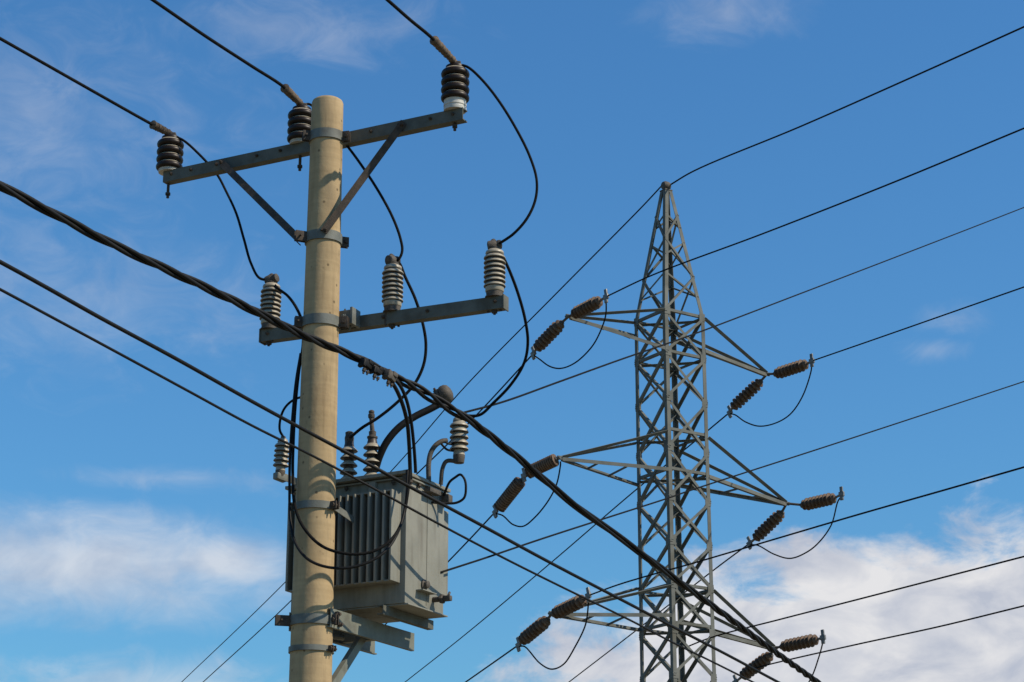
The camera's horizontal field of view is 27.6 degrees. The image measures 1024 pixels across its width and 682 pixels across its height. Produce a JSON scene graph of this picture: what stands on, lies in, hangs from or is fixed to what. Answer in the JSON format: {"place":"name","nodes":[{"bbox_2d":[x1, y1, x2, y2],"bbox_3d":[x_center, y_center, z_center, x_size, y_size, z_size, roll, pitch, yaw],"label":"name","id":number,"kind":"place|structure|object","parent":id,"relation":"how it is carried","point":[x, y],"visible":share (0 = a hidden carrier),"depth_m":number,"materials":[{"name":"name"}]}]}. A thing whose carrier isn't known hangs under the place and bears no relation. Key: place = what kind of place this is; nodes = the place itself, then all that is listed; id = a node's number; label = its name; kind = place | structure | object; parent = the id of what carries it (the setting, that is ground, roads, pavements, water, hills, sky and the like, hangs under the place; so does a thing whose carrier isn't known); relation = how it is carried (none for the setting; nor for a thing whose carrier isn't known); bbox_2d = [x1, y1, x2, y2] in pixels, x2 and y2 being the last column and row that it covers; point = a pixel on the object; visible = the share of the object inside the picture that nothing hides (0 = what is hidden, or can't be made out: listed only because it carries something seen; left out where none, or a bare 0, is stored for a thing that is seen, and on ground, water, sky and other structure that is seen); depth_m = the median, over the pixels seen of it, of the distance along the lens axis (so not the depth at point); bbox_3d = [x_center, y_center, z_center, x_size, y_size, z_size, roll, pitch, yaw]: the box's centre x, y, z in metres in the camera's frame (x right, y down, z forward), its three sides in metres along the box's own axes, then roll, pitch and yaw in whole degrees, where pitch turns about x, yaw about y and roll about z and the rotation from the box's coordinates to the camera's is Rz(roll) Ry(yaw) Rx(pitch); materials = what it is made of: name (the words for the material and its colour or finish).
{"place":"outdoors","nodes":[
{"label":"outdoors","id":0,"kind":"place"},
{"bbox_2d":[273,436,296,485],"bbox_3d":[-1.623,0.888,15.398,0.291,0.370,0.120,9,-20,-26],"label":"surge arrester","id":1,"kind":"object","parent":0,"point":[281,455],"visible":0.88,"depth_m":15.33,"materials":[{"name":"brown ceramic"}]},
{"bbox_2d":[278,396,299,435],"bbox_3d":[-1.590,0.549,15.450,0.284,0.337,0.025,-3,-18,8],"label":"jumper lead","id":2,"kind":"object","parent":1,"relation":"attached to","point":[282,412],"visible":0.61,"depth_m":15.46,"materials":[{"name":"black rubber"}]},
{"bbox_2d":[0,0,1023,681],"label":"sky","id":3,"kind":"structure","parent":0,"point":[143,522],"materials":[{"name":"blue"}]},
{"bbox_2d":[440,381,1023,572],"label":"thin wire","id":4,"kind":"object","parent":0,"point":[471,562],"visible":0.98,"depth_m":20.09,"materials":[{"name":"black metal"}]},
{"label":"ground","id":5,"kind":"structure","parent":0,"visible":0},
{"bbox_2d":[163,95,508,681],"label":"utility pole","id":6,"kind":"object","parent":5,"relation":"on","point":[317,623],"visible":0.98,"depth_m":15.16,"materials":[{"name":"concrete"}]},
{"bbox_2d":[156,132,183,197],"bbox_3d":[-2.744,-1.406,16.701,0.216,0.561,0.216,0,-18,0],"label":"post insulator","id":7,"kind":"object","parent":6,"relation":"attached to","point":[170,152],"visible":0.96,"depth_m":16.65,"materials":[{"name":"black ceramic"}]},
{"bbox_2d":[0,37,171,134],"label":"overhead wire","id":8,"kind":"object","parent":7,"relation":"attached to","point":[156,126],"visible":1,"depth_m":16.02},
{"bbox_2d":[177,136,264,280],"bbox_3d":[-2.268,-1.050,16.341,1.059,1.441,0.166,-12,-21,32],"label":"jumper lead","id":9,"kind":"object","parent":7,"relation":"attached to","point":[231,202],"visible":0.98,"depth_m":16.23,"materials":[{"name":"black rubber"}]},
{"bbox_2d":[259,273,281,345],"bbox_3d":[-1.828,-0.241,15.778,0.161,0.586,0.161,-9,-20,27],"label":"post insulator","id":10,"kind":"object","parent":6,"relation":"attached to","point":[271,297],"visible":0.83,"depth_m":15.75,"materials":[{"name":"beige ceramic"}]},
{"bbox_2d":[274,282,410,555],"bbox_3d":[-1.360,0.487,15.089,1.187,2.292,0.524,-6,-19,18],"label":"jumper lead","id":11,"kind":"object","parent":10,"relation":"hanging from","point":[312,538],"visible":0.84,"depth_m":14.84,"materials":[{"name":"black rubber"}]},
{"bbox_2d":[287,103,310,170],"bbox_3d":[-1.637,-1.580,16.166,0.216,0.561,0.216,0,-18,0],"label":"post insulator","id":12,"kind":"object","parent":6,"relation":"attached to","point":[299,120],"visible":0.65,"depth_m":16.11,"materials":[{"name":"black ceramic"}]},
{"bbox_2d":[150,0,303,104],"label":"overhead wire","id":13,"kind":"object","parent":12,"relation":"attached to","point":[288,92],"visible":1,"depth_m":15.47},
{"bbox_2d":[307,103,403,261],"bbox_3d":[-1.224,-1.228,15.850,0.926,1.477,0.090,-10,-21,28],"label":"jumper lead","id":14,"kind":"object","parent":12,"relation":"hanging from","point":[382,198],"visible":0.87,"depth_m":15.61,"materials":[{"name":"black rubber"}]},
{"bbox_2d":[288,353,408,569],"bbox_3d":[-1.170,0.835,14.878,0.860,1.705,0.442,0,-18,0],"label":"drop cable","id":15,"kind":"object","parent":6,"relation":"hanging from","point":[309,559],"visible":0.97,"depth_m":14.70,"materials":[{"name":"black rubber"}]},
{"bbox_2d":[285,410,452,629],"bbox_3d":[-1.010,1.313,15.423,1.159,1.585,0.821,-9,-20,26],"label":"transformer","id":16,"kind":"object","parent":6,"relation":"attached to","point":[403,579],"visible":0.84,"depth_m":15.04,"materials":[{"name":"paint"}]},
{"bbox_2d":[376,385,453,471],"bbox_3d":[-0.735,0.647,15.490,0.601,0.674,0.147,1,-18,-3],"label":"conduit","id":17,"kind":"object","parent":16,"relation":"attached to","point":[445,392],"visible":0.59,"depth_m":15.46,"materials":[{"name":"rubber"}]},
{"bbox_2d":[426,438,453,481],"bbox_3d":[-0.529,0.878,15.379,0.221,0.346,0.044,7,-19,-21],"label":"cable tail","id":18,"kind":"object","parent":16,"relation":"attached to","point":[435,445],"visible":1,"depth_m":15.36},
{"bbox_2d":[432,473,466,504],"bbox_3d":[-0.461,1.095,15.396,0.260,0.233,0.086,0,-18,0],"label":"loop lead","id":19,"kind":"object","parent":16,"relation":"attached to","point":[448,484],"visible":0.91,"depth_m":15.38,"materials":[{"name":"black rubber"}]},
{"bbox_2d":[439,417,468,484],"bbox_3d":[-0.433,0.801,15.491,0.219,0.545,0.142,0,-18,0],"label":"surge arrester","id":20,"kind":"object","parent":16,"relation":"on","point":[459,436],"visible":0.94,"depth_m":15.46,"materials":[{"name":"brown ceramic"}]},
{"bbox_2d":[463,207,1023,412],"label":"thin wire","id":21,"kind":"object","parent":20,"relation":"attached to","point":[507,400],"visible":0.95,"depth_m":21.78,"materials":[{"name":"black metal"}]},
{"bbox_2d":[0,288,753,681],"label":"service cable","id":22,"kind":"object","parent":6,"relation":"attached to","point":[346,472],"visible":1,"depth_m":14.12,"materials":[{"name":"black rubber"}]},
{"bbox_2d":[0,260,779,681],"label":"service cable","id":23,"kind":"object","parent":6,"relation":"attached to","point":[134,336],"visible":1,"depth_m":14.31,"materials":[{"name":"black rubber"}]},
{"bbox_2d":[382,253,403,328],"bbox_3d":[-0.881,-0.369,15.384,0.161,0.586,0.161,14,-22,-38],"label":"post insulator","id":24,"kind":"object","parent":6,"relation":"attached to","point":[392,285],"visible":1,"depth_m":15.34,"materials":[{"name":"beige ceramic"}]},
{"bbox_2d":[349,262,426,438],"bbox_3d":[-0.982,0.046,15.475,0.709,1.273,0.256,-11,-21,31],"label":"jumper lead","id":25,"kind":"object","parent":24,"relation":"hanging from","point":[392,406],"visible":0.91,"depth_m":15.36,"materials":[{"name":"black rubber"}]},
{"bbox_2d":[0,181,820,681],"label":"twisted cable","id":26,"kind":"object","parent":6,"relation":"attached to","point":[270,319],"visible":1,"depth_m":14.79,"materials":[{"name":"black rubber"}]},
{"bbox_2d":[358,357,373,374],"bbox_3d":[-1.019,0.180,14.537,0.066,0.115,0.107,-15,-23,38],"label":"cable connector","id":27,"kind":"object","parent":26,"relation":"attached to","point":[365,363],"visible":1,"depth_m":14.52,"materials":[{"name":"metal"}]},
{"bbox_2d":[368,365,383,380],"bbox_3d":[-0.951,0.225,14.585,0.066,0.109,0.103,-15,-23,38],"label":"cable connector","id":28,"kind":"object","parent":26,"relation":"attached to","point":[375,371],"visible":1,"depth_m":14.57,"materials":[{"name":"metal"}]},
{"bbox_2d":[382,369,397,387],"bbox_3d":[-0.857,0.266,14.655,0.068,0.123,0.118,-14,-23,37],"label":"cable connector","id":29,"kind":"object","parent":26,"relation":"attached to","point":[390,375],"visible":1,"depth_m":14.63,"materials":[{"name":"metal"}]},
{"bbox_2d":[382,371,412,478],"bbox_3d":[-0.786,0.601,14.819,0.101,0.644,0.633,-6,-19,17],"label":"drop cable","id":30,"kind":"object","parent":29,"relation":"hanging from","point":[400,398],"visible":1,"depth_m":14.86,"materials":[{"name":"black rubber"}]},
{"bbox_2d":[395,379,416,472],"bbox_3d":[-0.752,0.589,14.852,0.086,0.579,0.615,-5,-19,16],"label":"drop cable","id":31,"kind":"object","parent":29,"relation":"hanging from","point":[397,382],"visible":1,"depth_m":14.91,"materials":[{"name":"black rubber"}]},
{"bbox_2d":[441,61,469,130],"bbox_3d":[-0.425,-1.831,15.594,0.216,0.561,0.216,0,-18,0],"label":"post insulator","id":32,"kind":"object","parent":6,"relation":"attached to","point":[455,82],"visible":0.98,"depth_m":15.54,"materials":[{"name":"ceramic"}]},
{"bbox_2d":[385,0,456,62],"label":"overhead wire","id":33,"kind":"object","parent":32,"relation":"attached to","point":[439,46],"visible":1,"depth_m":15.30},
{"bbox_2d":[462,64,537,243],"bbox_3d":[-0.122,-1.403,15.354,0.645,1.504,0.064,-4,-18,13],"label":"jumper lead","id":34,"kind":"object","parent":32,"relation":"hanging from","point":[523,143],"visible":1,"depth_m":15.30,"materials":[{"name":"black rubber"}]},
{"bbox_2d":[483,239,505,314],"bbox_3d":[-0.126,-0.469,15.076,0.161,0.586,0.161,0,-18,0],"label":"post insulator","id":35,"kind":"object","parent":6,"relation":"attached to","point":[494,271],"visible":1,"depth_m":15.03,"materials":[{"name":"beige ceramic"}]},
{"bbox_2d":[469,259,528,416],"bbox_3d":[-0.082,-0.044,15.415,0.388,1.087,0.850,6,-19,-18],"label":"jumper lead","id":36,"kind":"object","parent":35,"relation":"hanging from","point":[526,352],"visible":0.94,"depth_m":15.35,"materials":[{"name":"black rubber"}]},
{"bbox_2d":[548,181,789,681],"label":"lattice tower","id":37,"kind":"structure","parent":5,"relation":"on","point":[677,594],"depth_m":55.64,"materials":[{"name":"metal"}]},
{"bbox_2d":[182,186,660,681],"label":"earth wire","id":38,"kind":"object","parent":37,"relation":"attached to","point":[470,381],"visible":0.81,"depth_m":68.69,"materials":[{"name":"black metal"}]},
{"bbox_2d":[515,615,550,651],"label":"insulator string","id":39,"kind":"object","parent":37,"relation":"attached to","point":[534,630],"visible":1,"depth_m":52.50,"materials":[{"name":"ceramic"}]},
{"bbox_2d":[465,646,515,681],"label":"line conductor","id":40,"kind":"object","parent":39,"relation":"attached to","point":[491,664],"visible":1,"depth_m":56.23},
{"bbox_2d":[521,454,558,481],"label":"insulator string","id":41,"kind":"object","parent":37,"relation":"attached to","point":[547,463],"visible":0.8,"depth_m":53.67,"materials":[{"name":"ceramic"}]},
{"bbox_2d":[492,477,524,518],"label":"insulator string","id":42,"kind":"object","parent":41,"relation":"attached to","point":[508,496],"visible":1,"depth_m":54.17,"materials":[{"name":"ceramic"}]},
{"bbox_2d":[385,514,492,624],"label":"line conductor","id":43,"kind":"object","parent":42,"relation":"attached to","point":[467,541],"visible":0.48,"depth_m":57.76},
{"bbox_2d":[496,461,560,526],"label":"jumper wire","id":44,"kind":"object","parent":42,"relation":"hanging from","point":[538,513],"visible":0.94,"depth_m":53.82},
{"bbox_2d":[530,318,567,359],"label":"insulator string","id":45,"kind":"object","parent":37,"relation":"attached to","point":[548,336],"visible":1,"depth_m":55.28,"materials":[{"name":"ceramic"}]},
{"bbox_2d":[203,356,530,681],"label":"line conductor","id":46,"kind":"object","parent":45,"relation":"attached to","point":[510,378],"visible":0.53,"depth_m":64.75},
{"bbox_2d":[551,587,591,618],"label":"insulator string","id":47,"kind":"object","parent":37,"relation":"attached to","point":[568,607],"visible":0.92,"depth_m":51.67,"materials":[{"name":"ceramic"}]},
{"bbox_2d":[519,603,588,669],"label":"jumper wire","id":48,"kind":"object","parent":47,"relation":"hanging from","point":[572,650],"visible":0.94,"depth_m":51.78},
{"bbox_2d":[590,466,1023,595],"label":"line conductor","id":49,"kind":"object","parent":47,"relation":"attached to","point":[991,476],"visible":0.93,"depth_m":44.34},
{"bbox_2d":[569,289,608,318],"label":"insulator string","id":50,"kind":"object","parent":37,"relation":"attached to","point":[587,307],"visible":1,"depth_m":54.41,"materials":[{"name":"ceramic"}]},
{"bbox_2d":[534,303,606,368],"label":"jumper wire","id":51,"kind":"object","parent":50,"relation":"hanging from","point":[587,351],"visible":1,"depth_m":54.47,"materials":[{"name":"black metal"}]},
{"bbox_2d":[607,127,1023,295],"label":"line conductor","id":52,"kind":"object","parent":50,"relation":"attached to","point":[823,209],"visible":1,"depth_m":47.85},
{"bbox_2d":[727,376,766,417],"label":"insulator string","id":53,"kind":"object","parent":37,"relation":"attached to","point":[747,393],"visible":1,"depth_m":58.72,"materials":[{"name":"ceramic"}]},
{"bbox_2d":[405,414,726,681],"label":"line conductor","id":54,"kind":"object","parent":53,"relation":"attached to","point":[555,558],"visible":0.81,"depth_m":74.01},
{"bbox_2d":[732,652,773,681],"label":"insulator string","id":55,"kind":"object","parent":37,"relation":"attached to","point":[765,658],"visible":0.87,"depth_m":56.27,"materials":[{"name":"ceramic"}]},
{"bbox_2d":[745,605,1023,670],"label":"line conductor","id":56,"kind":"object","parent":55,"relation":"attached to","point":[894,635],"visible":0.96,"depth_m":51.13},
{"bbox_2d":[746,505,786,549],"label":"insulator string","id":57,"kind":"object","parent":37,"relation":"attached to","point":[768,525],"visible":0.99,"depth_m":57.84,"materials":[{"name":"ceramic"}]},
{"bbox_2d":[569,545,746,681],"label":"line conductor","id":58,"kind":"object","parent":57,"relation":"attached to","point":[661,610],"visible":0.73,"depth_m":69.05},
{"bbox_2d":[767,353,814,378],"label":"insulator string","id":59,"kind":"object","parent":37,"relation":"attached to","point":[792,368],"visible":1,"depth_m":57.87,"materials":[{"name":"ceramic"}]},
{"bbox_2d":[730,367,811,426],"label":"jumper wire","id":60,"kind":"object","parent":59,"relation":"hanging from","point":[786,416],"visible":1,"depth_m":57.91,"materials":[{"name":"grey metal"}]},
{"bbox_2d":[813,286,1023,360],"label":"line conductor","id":61,"kind":"object","parent":59,"relation":"attached to","point":[920,323],"visible":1,"depth_m":54.23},
{"bbox_2d":[774,629,825,651],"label":"insulator string","id":62,"kind":"object","parent":37,"relation":"attached to","point":[799,643],"visible":1,"depth_m":55.45,"materials":[{"name":"ceramic"}]},
{"bbox_2d":[808,644,822,681],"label":"jumper wire","id":63,"kind":"object","parent":62,"relation":"hanging from","point":[817,661],"visible":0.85,"depth_m":55.45,"materials":[{"name":"grey metal"}]},
{"bbox_2d":[787,486,844,509],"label":"insulator string","id":64,"kind":"object","parent":37,"relation":"attached to","point":[818,501],"visible":1,"depth_m":57.01,"materials":[{"name":"ceramic"}]},
{"bbox_2d":[750,498,839,558],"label":"jumper wire","id":65,"kind":"object","parent":64,"relation":"hanging from","point":[812,547],"visible":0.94,"depth_m":57.14,"materials":[{"name":"grey metal"}]},
{"bbox_2d":[671,26,1023,184],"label":"earth wire","id":66,"kind":"object","parent":37,"relation":"attached to","point":[1002,36],"visible":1,"depth_m":51.26,"materials":[{"name":"black metal"}]},
{"bbox_2d":[682,556,1023,648],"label":"line conductor","id":67,"kind":"object","parent":37,"relation":"attached to","point":[865,597],"visible":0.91,"depth_m":48.19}
]}

